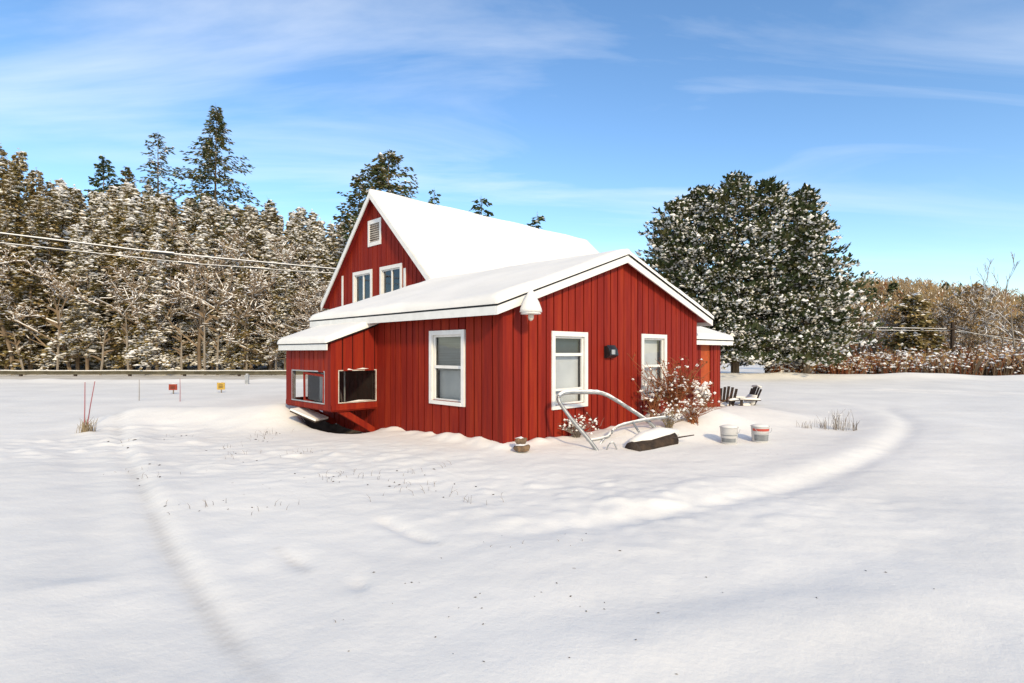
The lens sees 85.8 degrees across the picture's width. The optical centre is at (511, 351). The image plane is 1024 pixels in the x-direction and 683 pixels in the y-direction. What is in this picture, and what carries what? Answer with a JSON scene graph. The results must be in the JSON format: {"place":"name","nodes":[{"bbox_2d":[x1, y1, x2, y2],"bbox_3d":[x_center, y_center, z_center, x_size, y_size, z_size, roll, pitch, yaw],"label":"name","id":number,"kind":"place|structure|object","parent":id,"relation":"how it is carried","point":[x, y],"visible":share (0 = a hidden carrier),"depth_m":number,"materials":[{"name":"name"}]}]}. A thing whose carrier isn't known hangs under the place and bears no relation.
{"place":"outdoors","nodes":[
{"label":"outdoors","id":0,"kind":"place"},
{"bbox_2d":[0,376,307,379],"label":"road","id":1,"kind":"structure","parent":0,"point":[141,377],"depth_m":37.55,"materials":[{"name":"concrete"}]},
{"bbox_2d":[0,302,1023,682],"bbox_3d":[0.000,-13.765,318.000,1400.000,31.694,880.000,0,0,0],"label":"ground","id":2,"kind":"structure","parent":0,"point":[882,542],"depth_m":5.10,"materials":[{"name":"snow"}]},
{"bbox_2d":[0,143,12,219],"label":"snowy conifer","id":3,"kind":"object","parent":2,"relation":"on","point":[3,161],"visible":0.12,"depth_m":55.64,"materials":[{"name":"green plant"}]},
{"bbox_2d":[0,173,24,281],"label":"snowy conifer","id":4,"kind":"object","parent":2,"relation":"on","point":[9,192],"visible":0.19,"depth_m":54.85,"materials":[{"name":"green plant"}]},
{"bbox_2d":[10,148,30,234],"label":"snowy conifer","id":5,"kind":"object","parent":2,"relation":"on","point":[20,167],"visible":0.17,"depth_m":60.12,"materials":[{"name":"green plant"}]},
{"bbox_2d":[0,209,47,369],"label":"snowy conifer","id":6,"kind":"object","parent":2,"relation":"on","point":[4,221],"visible":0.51,"depth_m":43.35,"materials":[{"name":"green plant"}]},
{"bbox_2d":[0,220,56,369],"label":"snowy conifer","id":7,"kind":"object","parent":2,"relation":"on","point":[28,281],"visible":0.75,"depth_m":42.86,"materials":[{"name":"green plant"}]},
{"bbox_2d":[0,206,66,369],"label":"snowy conifer","id":8,"kind":"object","parent":2,"relation":"on","point":[29,213],"visible":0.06,"depth_m":46.36,"materials":[{"name":"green plant"}]},
{"bbox_2d":[24,166,45,219],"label":"snowy conifer","id":9,"kind":"object","parent":2,"relation":"on","point":[39,178],"visible":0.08,"depth_m":66.34,"materials":[{"name":"white plant"}]},
{"bbox_2d":[0,245,70,368],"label":"bare tree","id":10,"kind":"object","parent":2,"relation":"on","point":[9,346],"visible":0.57,"depth_m":41.54,"materials":[{"name":"brown plant"}]},
{"bbox_2d":[1,196,93,369],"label":"snowy conifer","id":11,"kind":"object","parent":2,"relation":"on","point":[55,260],"visible":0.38,"depth_m":45.33,"materials":[{"name":"white plant"}]},
{"bbox_2d":[0,187,112,369],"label":"snowy conifer","id":12,"kind":"object","parent":2,"relation":"on","point":[63,211],"visible":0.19,"depth_m":48.56,"materials":[{"name":"white plant"}]},
{"bbox_2d":[0,255,125,369],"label":"bare tree","id":13,"kind":"object","parent":2,"relation":"on","point":[54,284],"visible":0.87,"depth_m":41.83,"materials":[{"name":"brown plant"}]},
{"bbox_2d":[60,184,86,308],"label":"snowy conifer","id":14,"kind":"object","parent":2,"relation":"on","point":[75,193],"visible":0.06,"depth_m":60.33,"materials":[{"name":"white plant"}]},
{"bbox_2d":[37,224,118,369],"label":"snowy conifer","id":15,"kind":"object","parent":2,"relation":"on","point":[72,256],"visible":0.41,"depth_m":43.36,"materials":[{"name":"white plant"}]},
{"bbox_2d":[56,237,115,369],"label":"snowy conifer","id":16,"kind":"object","parent":2,"relation":"on","point":[93,286],"visible":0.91,"depth_m":42.46,"materials":[{"name":"green plant"}]},
{"bbox_2d":[67,191,104,307],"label":"snowy conifer","id":17,"kind":"object","parent":2,"relation":"on","point":[93,195],"visible":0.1,"depth_m":55.44,"materials":[{"name":"white plant"}]},
{"bbox_2d":[72,221,112,369],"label":"snowy conifer","id":18,"kind":"object","parent":2,"relation":"on","point":[102,230],"visible":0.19,"depth_m":47.03,"materials":[{"name":"white plant"}]},
{"bbox_2d":[85,192,114,358],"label":"snowy conifer","id":19,"kind":"object","parent":2,"relation":"on","point":[102,202],"visible":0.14,"depth_m":48.94,"materials":[{"name":"snow"}]},
{"bbox_2d":[83,155,118,237],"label":"pine tree","id":20,"kind":"object","parent":2,"relation":"on","point":[101,167],"visible":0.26,"depth_m":67.80,"materials":[{"name":"green plant"}]},
{"bbox_2d":[83,202,140,369],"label":"snowy conifer","id":21,"kind":"object","parent":2,"relation":"on","point":[118,214],"visible":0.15,"depth_m":46.07,"materials":[{"name":"white plant"}]},
{"bbox_2d":[107,185,121,231],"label":"snowy conifer","id":22,"kind":"object","parent":2,"relation":"on","point":[113,192],"visible":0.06,"depth_m":59.96,"materials":[{"name":"snow"}]},
{"bbox_2d":[100,253,146,369],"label":"snowy conifer","id":23,"kind":"object","parent":2,"relation":"on","point":[132,330],"visible":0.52,"depth_m":43.62,"materials":[{"name":"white plant"}]},
{"bbox_2d":[102,184,150,335],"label":"snowy conifer","id":24,"kind":"object","parent":2,"relation":"on","point":[135,193],"visible":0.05,"depth_m":49.86,"materials":[{"name":"white plant"}]},
{"bbox_2d":[81,197,185,369],"bbox_3d":[-31.343,-5.453,44.958,7.165,14.870,6.441,0,0,22],"label":"snowy conifer","id":25,"kind":"object","parent":2,"relation":"on","point":[131,222],"visible":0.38,"depth_m":44.77,"materials":[{"name":"white plant"}]},
{"bbox_2d":[61,244,218,369],"bbox_3d":[-27.370,-3.019,41.691,8.565,10.002,8.149,0,0,0],"label":"bare tree","id":26,"kind":"object","parent":2,"relation":"on","point":[137,309],"visible":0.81,"depth_m":41.18,"materials":[{"name":"brown plant"}]},
{"bbox_2d":[121,213,184,366],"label":"snowy conifer","id":27,"kind":"object","parent":2,"relation":"on","point":[157,223],"visible":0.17,"depth_m":44.74,"materials":[{"name":"white plant"}]},
{"bbox_2d":[0,370,307,375],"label":"guardrail","id":28,"kind":"object","parent":2,"relation":"on","point":[175,372],"visible":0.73,"depth_m":40.25,"materials":[{"name":"grey metal"}]},
{"bbox_2d":[126,131,182,215],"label":"pine tree","id":29,"kind":"object","parent":2,"relation":"on","point":[158,172],"visible":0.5,"depth_m":65.91,"materials":[{"name":"green plant"}]},
{"bbox_2d":[124,233,186,374],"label":"snowy conifer","id":30,"kind":"object","parent":2,"relation":"on","point":[154,283],"visible":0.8,"depth_m":41.67,"materials":[{"name":"snow"}]},
{"bbox_2d":[143,198,180,366],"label":"snowy conifer","id":31,"kind":"object","parent":2,"relation":"on","point":[162,206],"visible":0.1,"depth_m":50.48,"materials":[{"name":"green plant"}]},
{"bbox_2d":[139,190,188,357],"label":"snowy conifer","id":32,"kind":"object","parent":2,"relation":"on","point":[163,198],"visible":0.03,"depth_m":55.00,"materials":[{"name":"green plant"}]},
{"bbox_2d":[165,203,199,368],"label":"snowy conifer","id":33,"kind":"object","parent":2,"relation":"on","point":[180,245],"visible":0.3,"depth_m":49.97,"materials":[{"name":"snow"}]},
{"bbox_2d":[146,207,243,369],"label":"bare tree","id":34,"kind":"object","parent":2,"relation":"on","point":[201,323],"visible":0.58,"depth_m":42.21,"materials":[{"name":"brown plant"}]},
{"bbox_2d":[159,225,237,369],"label":"snowy conifer","id":35,"kind":"object","parent":2,"relation":"on","point":[200,247],"visible":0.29,"depth_m":45.21,"materials":[{"name":"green plant"}]},
{"bbox_2d":[179,201,224,368],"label":"snowy conifer","id":36,"kind":"object","parent":2,"relation":"on","point":[208,216],"visible":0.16,"depth_m":49.52,"materials":[{"name":"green plant"}]},
{"bbox_2d":[192,291,211,369],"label":"sapling","id":37,"kind":"object","parent":2,"relation":"on","point":[203,312],"visible":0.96,"depth_m":41.23,"materials":[{"name":"brown plant"}]},
{"bbox_2d":[188,256,224,369],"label":"snowy conifer","id":38,"kind":"object","parent":2,"relation":"on","point":[212,349],"visible":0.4,"depth_m":43.96,"materials":[{"name":"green plant"}]},
{"bbox_2d":[188,199,225,337],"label":"snowy conifer","id":39,"kind":"object","parent":2,"relation":"on","point":[216,209],"visible":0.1,"depth_m":55.04,"materials":[{"name":"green plant"}]},
{"bbox_2d":[155,103,263,248],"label":"spruce tree","id":40,"kind":"object","parent":2,"relation":"on","point":[209,164],"visible":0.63,"depth_m":61.55,"materials":[{"name":"green plant"}]},
{"bbox_2d":[162,245,273,369],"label":"bare tree","id":41,"kind":"object","parent":2,"relation":"on","point":[181,285],"visible":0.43,"depth_m":42.38,"materials":[{"name":"brown plant"}]},
{"bbox_2d":[207,219,251,359],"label":"snowy conifer","id":42,"kind":"object","parent":2,"relation":"on","point":[230,228],"visible":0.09,"depth_m":45.44,"materials":[{"name":"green plant"}]},
{"bbox_2d":[200,243,264,369],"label":"snowy conifer","id":43,"kind":"object","parent":2,"relation":"on","point":[228,322],"visible":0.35,"depth_m":43.18,"materials":[{"name":"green plant"}]},
{"bbox_2d":[166,228,314,369],"bbox_3d":[-20.462,-3.561,41.873,8.952,11.284,8.517,0,0,40],"label":"bare tree","id":44,"kind":"object","parent":2,"relation":"on","point":[255,285],"visible":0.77,"depth_m":41.39,"materials":[{"name":"brown plant"}]},
{"bbox_2d":[217,202,263,369],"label":"snowy conifer","id":45,"kind":"object","parent":2,"relation":"on","point":[234,213],"visible":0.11,"depth_m":49.26,"materials":[{"name":"snow"}]},
{"bbox_2d":[220,261,267,369],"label":"snowy conifer","id":46,"kind":"object","parent":2,"relation":"on","point":[240,326],"visible":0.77,"depth_m":41.70,"materials":[{"name":"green plant"}]},
{"bbox_2d":[242,208,264,291],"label":"snowy conifer","id":47,"kind":"object","parent":2,"relation":"on","point":[254,227],"visible":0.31,"depth_m":56.76,"materials":[{"name":"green plant"}]},
{"bbox_2d":[239,234,293,369],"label":"snowy conifer","id":48,"kind":"object","parent":2,"relation":"on","point":[271,255],"visible":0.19,"depth_m":44.88,"materials":[{"name":"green plant"}]},
{"bbox_2d":[222,263,312,369],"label":"bare tree","id":49,"kind":"object","parent":2,"relation":"on","point":[228,339],"visible":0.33,"depth_m":42.18,"materials":[{"name":"brown plant"}]},
{"bbox_2d":[251,200,285,339],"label":"snowy conifer","id":50,"kind":"object","parent":2,"relation":"on","point":[269,226],"visible":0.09,"depth_m":56.80,"materials":[{"name":"snow"}]},
{"bbox_2d":[248,233,291,369],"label":"snowy conifer","id":51,"kind":"object","parent":2,"relation":"on","point":[280,366],"visible":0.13,"depth_m":46.38,"materials":[{"name":"snow"}]},
{"bbox_2d":[264,249,302,369],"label":"snowy conifer","id":52,"kind":"object","parent":2,"relation":"on","point":[282,302],"visible":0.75,"depth_m":41.86,"materials":[{"name":"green plant"}]},
{"bbox_2d":[243,234,327,342],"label":"bare tree","id":53,"kind":"object","parent":2,"relation":"on","point":[304,285],"visible":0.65,"depth_m":41.54,"materials":[{"name":"brown plant"}]},
{"bbox_2d":[251,287,323,364],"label":"bare tree","id":54,"kind":"object","parent":2,"relation":"on","point":[301,315],"visible":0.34,"depth_m":41.02,"materials":[{"name":"brown plant"}]},
{"bbox_2d":[258,285,327,331],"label":"bare tree","id":55,"kind":"object","parent":2,"relation":"on","point":[296,319],"visible":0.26,"depth_m":40.74,"materials":[{"name":"brown plant"}]},
{"bbox_2d":[287,207,310,281],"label":"snowy conifer","id":56,"kind":"object","parent":2,"relation":"on","point":[300,214],"visible":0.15,"depth_m":56.05,"materials":[{"name":"snow"}]},
{"bbox_2d":[289,230,310,326],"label":"snowy conifer","id":57,"kind":"object","parent":2,"relation":"on","point":[301,255],"visible":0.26,"depth_m":50.71,"materials":[{"name":"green plant"}]},
{"bbox_2d":[290,407,328,422],"bbox_3d":[-4.780,1.475,13.000,0.708,0.309,0.500,0,0,17],"label":"snowy board","id":58,"kind":"object","parent":2,"relation":"on","point":[311,415],"visible":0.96,"depth_m":12.88,"materials":[{"name":"white wood"}]},
{"bbox_2d":[300,263,322,329],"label":"snowy conifer","id":59,"kind":"object","parent":2,"relation":"on","point":[313,280],"visible":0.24,"depth_m":42.36,"materials":[{"name":"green plant"}]},
{"bbox_2d":[302,228,333,313],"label":"snowy conifer","id":60,"kind":"object","parent":2,"relation":"on","point":[320,242],"visible":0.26,"depth_m":45.68,"materials":[{"name":"snow"}]},
{"bbox_2d":[301,418,361,433],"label":"bare soil","id":61,"kind":"structure","parent":2,"relation":"on","point":[325,426],"depth_m":13.79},
{"bbox_2d":[325,222,347,275],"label":"snowy conifer","id":62,"kind":"object","parent":2,"relation":"on","point":[341,242],"visible":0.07,"depth_m":56.80,"materials":[{"name":"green plant"}]},
{"bbox_2d":[329,174,370,261],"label":"pine tree","id":63,"kind":"object","parent":2,"relation":"on","point":[354,212],"visible":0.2,"depth_m":49.62,"materials":[{"name":"green plant"}]},
{"bbox_2d":[332,149,418,267],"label":"pine tree","id":64,"kind":"object","parent":2,"relation":"on","point":[380,171],"visible":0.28,"depth_m":47.62,"materials":[{"name":"green plant"}]},
{"bbox_2d":[277,189,733,443],"bbox_3d":[0.286,-1.834,19.815,17.421,7.968,14.714,0,0,-45],"label":"farmhouse","id":65,"kind":"object","parent":2,"relation":"on","point":[437,319],"visible":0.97,"depth_m":12.31,"materials":[{"name":"red"}]},
{"bbox_2d":[0,242,333,273],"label":"power line","id":66,"kind":"object","parent":65,"relation":"attached to","point":[192,263],"visible":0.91,"depth_m":28.52,"materials":[{"name":"white"}]},
{"bbox_2d":[0,232,335,268],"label":"power line","id":67,"kind":"object","parent":65,"relation":"attached to","point":[157,252],"visible":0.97,"depth_m":27.91,"materials":[{"name":"white"}]},
{"bbox_2d":[291,369,324,405],"bbox_3d":[-4.720,0.813,12.790,1.716,0.783,0.095,0,0,45],"label":"window","id":68,"kind":"structure","parent":65,"relation":"in","point":[308,373],"depth_m":12.73,"materials":[{"name":"white wood"}]},
{"bbox_2d":[353,269,371,302],"bbox_3d":[-5.496,-2.355,20.346,1.360,1.270,0.112,0,0,45],"label":"window","id":69,"kind":"structure","parent":65,"relation":"in","point":[366,272],"depth_m":20.35,"materials":[{"name":"white paint"}]},
{"bbox_2d":[380,263,401,293],"bbox_3d":[-4.153,-2.355,19.000,0.112,1.270,1.380,0,0,-45],"label":"window","id":70,"kind":"structure","parent":65,"relation":"in","point":[395,266],"depth_m":19.08,"materials":[{"name":"white paint"}]},
{"bbox_2d":[429,329,465,406],"bbox_3d":[-1.242,0.310,10.985,0.216,1.480,1.110,0,0,-45],"label":"window","id":71,"kind":"structure","parent":65,"relation":"in","point":[451,365],"depth_m":11.09,"materials":[{"name":"white paint"}]},
{"bbox_2d":[551,331,587,409],"bbox_3d":[1.122,0.360,11.172,0.196,1.540,1.140,0,0,45],"label":"window","id":72,"kind":"structure","parent":65,"relation":"in","point":[564,344],"depth_m":11.29,"materials":[{"name":"white paint"}]},
{"bbox_2d":[641,334,666,399],"bbox_3d":[3.402,0.350,13.477,1.160,1.560,0.226,0,0,-45],"label":"window","id":73,"kind":"structure","parent":65,"relation":"in","point":[648,341],"depth_m":13.63,"materials":[{"name":"white paint"}]},
{"bbox_2d":[701,345,709,397],"bbox_3d":[5.832,0.600,16.724,0.650,1.700,0.040,0,0,-45],"label":"door","id":74,"kind":"structure","parent":65,"relation":"in","point":[705,349],"depth_m":16.74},
{"bbox_2d":[103,429,933,661],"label":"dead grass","id":75,"kind":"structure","parent":2,"relation":"on","point":[333,481],"depth_m":7.26,"materials":[{"name":"brown plant"}]},
{"bbox_2d":[558,412,602,437],"bbox_3d":[1.204,1.484,10.913,1.054,0.592,1.012,0,0,21],"label":"dry shrub","id":76,"kind":"object","parent":2,"relation":"on","point":[577,434],"visible":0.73,"depth_m":10.90,"materials":[{"name":"grey plant"}]},
{"bbox_2d":[556,389,668,449],"bbox_3d":[1.962,1.277,10.563,2.286,1.136,1.017,0,0,-44],"label":"pipe frame","id":77,"kind":"object","parent":2,"relation":"on","point":[581,430],"visible":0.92,"depth_m":10.51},
{"bbox_2d":[625,427,679,451],"bbox_3d":[2.590,1.677,10.117,1.244,0.546,0.425,0,0,-36],"label":"trough","id":78,"kind":"object","parent":2,"relation":"on","point":[654,438],"visible":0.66,"depth_m":9.95,"materials":[{"name":"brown wood"}]},
{"bbox_2d":[630,367,675,416],"bbox_3d":[3.269,0.975,12.641,0.896,1.292,0.843,0,0,38],"label":"snowy shrub","id":79,"kind":"object","parent":2,"relation":"on","point":[653,404],"visible":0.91,"depth_m":12.54,"materials":[{"name":"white plant"}]},
{"bbox_2d":[646,403,694,427],"bbox_3d":[3.229,1.313,11.209,1.084,0.621,0.988,0,0,30],"label":"dry shrub","id":80,"kind":"object","parent":2,"relation":"on","point":[671,421],"visible":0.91,"depth_m":11.15,"materials":[{"name":"beige plant"}]},
{"bbox_2d":[630,352,712,414],"bbox_3d":[3.750,0.748,12.668,1.708,1.519,1.692,0,0,40],"label":"snowy shrub","id":81,"kind":"object","parent":2,"relation":"on","point":[685,389],"visible":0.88,"depth_m":12.45,"materials":[{"name":"orange plant"}]},
{"bbox_2d":[635,195,748,369],"bbox_3d":[10.962,-4.499,39.317,11.342,13.124,11.665,0,0,34],"label":"evergreen tree","id":82,"kind":"object","parent":2,"relation":"on","point":[677,210],"visible":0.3,"depth_m":38.19,"materials":[{"name":"green plant"}]},
{"bbox_2d":[656,392,729,424],"bbox_3d":[3.747,1.195,11.678,1.597,0.748,1.473,0,0,39],"label":"dry shrub","id":83,"kind":"object","parent":2,"relation":"on","point":[696,412],"visible":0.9,"depth_m":11.61,"materials":[{"name":"brown plant"}]},
{"bbox_2d":[691,380,715,407],"bbox_3d":[4.930,1.147,14.425,0.631,0.811,0.777,0,0,0],"label":"snowy shrub","id":84,"kind":"object","parent":2,"relation":"on","point":[705,394],"visible":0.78,"depth_m":14.30,"materials":[{"name":"snow"}]},
{"bbox_2d":[638,184,790,366],"bbox_3d":[13.974,-5.055,39.294,10.636,14.234,10.299,0,0,29],"label":"evergreen tree","id":85,"kind":"object","parent":2,"relation":"on","point":[694,201],"visible":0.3,"depth_m":37.95,"materials":[{"name":"green plant"}]},
{"bbox_2d":[719,424,739,444],"bbox_3d":[4.173,1.607,10.593,0.350,0.418,0.353,0,0,6],"label":"bucket","id":86,"kind":"object","parent":2,"relation":"on","point":[729,434],"visible":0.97,"depth_m":10.47,"materials":[{"name":"white plastic"}]},
{"bbox_2d":[720,386,739,406],"bbox_3d":[7.055,1.655,18.277,0.780,1.010,0.929,0,0,42],"label":"garden chair","id":87,"kind":"object","parent":2,"relation":"on","point":[729,400],"visible":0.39,"depth_m":18.40,"materials":[{"name":"brown wood"}]},
{"bbox_2d":[729,385,761,405],"bbox_3d":[7.976,1.643,18.718,0.929,1.071,0.780,0,0,-10],"label":"garden chair","id":88,"kind":"object","parent":2,"relation":"on","point":[752,397],"visible":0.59,"depth_m":18.56,"materials":[{"name":"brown wood"}]},
{"bbox_2d":[750,424,771,442],"bbox_3d":[4.823,1.598,10.711,0.350,0.402,0.353,0,0,-8],"label":"bucket","id":89,"kind":"object","parent":2,"relation":"on","point":[759,433],"visible":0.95,"depth_m":10.59,"materials":[{"name":"white plastic"}]},
{"bbox_2d":[672,170,852,372],"bbox_3d":[15.702,-5.356,38.070,14.343,14.725,12.075,0,0,-36],"label":"evergreen tree","id":90,"kind":"object","parent":2,"relation":"on","point":[745,227],"visible":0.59,"depth_m":36.55,"materials":[{"name":"green plant"}]},
{"bbox_2d":[700,176,865,372],"bbox_3d":[17.375,-5.094,38.505,12.476,14.125,11.548,0,0,33],"label":"evergreen tree","id":91,"kind":"object","parent":2,"relation":"on","point":[779,192],"visible":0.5,"depth_m":36.36,"materials":[{"name":"green plant"}]},
{"bbox_2d":[733,183,892,373],"bbox_3d":[19.431,-4.810,37.102,11.602,13.370,10.265,0,0,-25],"label":"evergreen tree","id":92,"kind":"object","parent":2,"relation":"on","point":[817,262],"visible":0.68,"depth_m":36.06,"materials":[{"name":"green plant"}]},
{"bbox_2d":[796,410,858,430],"bbox_3d":[7.143,1.545,12.498,1.310,0.538,0.642,0,0,0],"label":"weed clump","id":93,"kind":"object","parent":2,"relation":"on","point":[838,427],"visible":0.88,"depth_m":12.47,"materials":[{"name":"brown plant"}]},
{"bbox_2d":[834,287,891,350],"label":"bare tree","id":94,"kind":"object","parent":2,"relation":"on","point":[860,319],"visible":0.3,"depth_m":48.63,"materials":[{"name":"brown plant"}]},
{"bbox_2d":[723,275,1023,348],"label":"hillside wood","id":95,"kind":"object","parent":2,"relation":"on","point":[927,289],"visible":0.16,"depth_m":216.09,"materials":[{"name":"brown plant"}]},
{"bbox_2d":[764,324,1023,375],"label":"thicket","id":96,"kind":"object","parent":2,"relation":"on","point":[980,360],"visible":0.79,"depth_m":38.34,"materials":[{"name":"orange plant"}]},
{"bbox_2d":[872,305,921,345],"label":"bare tree","id":97,"kind":"object","parent":2,"relation":"on","point":[896,314],"visible":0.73,"depth_m":45.35,"materials":[{"name":"brown plant"}]},
{"bbox_2d":[880,292,948,355],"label":"pine tree","id":98,"kind":"object","parent":2,"relation":"on","point":[917,304],"visible":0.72,"depth_m":44.24,"materials":[{"name":"green plant"}]},
{"bbox_2d":[926,294,976,347],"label":"bare tree","id":99,"kind":"object","parent":2,"relation":"on","point":[948,307],"visible":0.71,"depth_m":48.32,"materials":[{"name":"brown plant"}]},
{"bbox_2d":[944,280,1010,351],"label":"bare tree","id":100,"kind":"object","parent":2,"relation":"on","point":[975,299],"visible":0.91,"depth_m":45.14,"materials":[{"name":"brown plant"}]},
{"bbox_2d":[949,320,1016,350],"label":"bare tree","id":101,"kind":"object","parent":2,"relation":"on","point":[978,341],"visible":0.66,"depth_m":46.42,"materials":[{"name":"brown plant"}]},
{"bbox_2d":[962,304,1021,349],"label":"bare tree","id":102,"kind":"object","parent":2,"relation":"on","point":[989,338],"visible":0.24,"depth_m":50.46,"materials":[{"name":"brown plant"}]},
{"bbox_2d":[969,253,1019,349],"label":"bare tree","id":103,"kind":"object","parent":2,"relation":"on","point":[1017,263],"visible":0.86,"depth_m":44.19,"materials":[{"name":"brown plant"}]},
{"bbox_2d":[973,282,1023,352],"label":"birch tree","id":104,"kind":"object","parent":2,"relation":"on","point":[1004,328],"visible":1,"depth_m":41.84,"materials":[{"name":"brown plant"}]},
{"bbox_2d":[1005,297,1023,340],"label":"bare tree","id":105,"kind":"object","parent":2,"relation":"on","point":[1018,321],"visible":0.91,"depth_m":51.31,"materials":[{"name":"brown plant"}]},
{"bbox_2d":[0,0,1023,296],"label":"sky","id":106,"kind":"structure","parent":0,"point":[906,117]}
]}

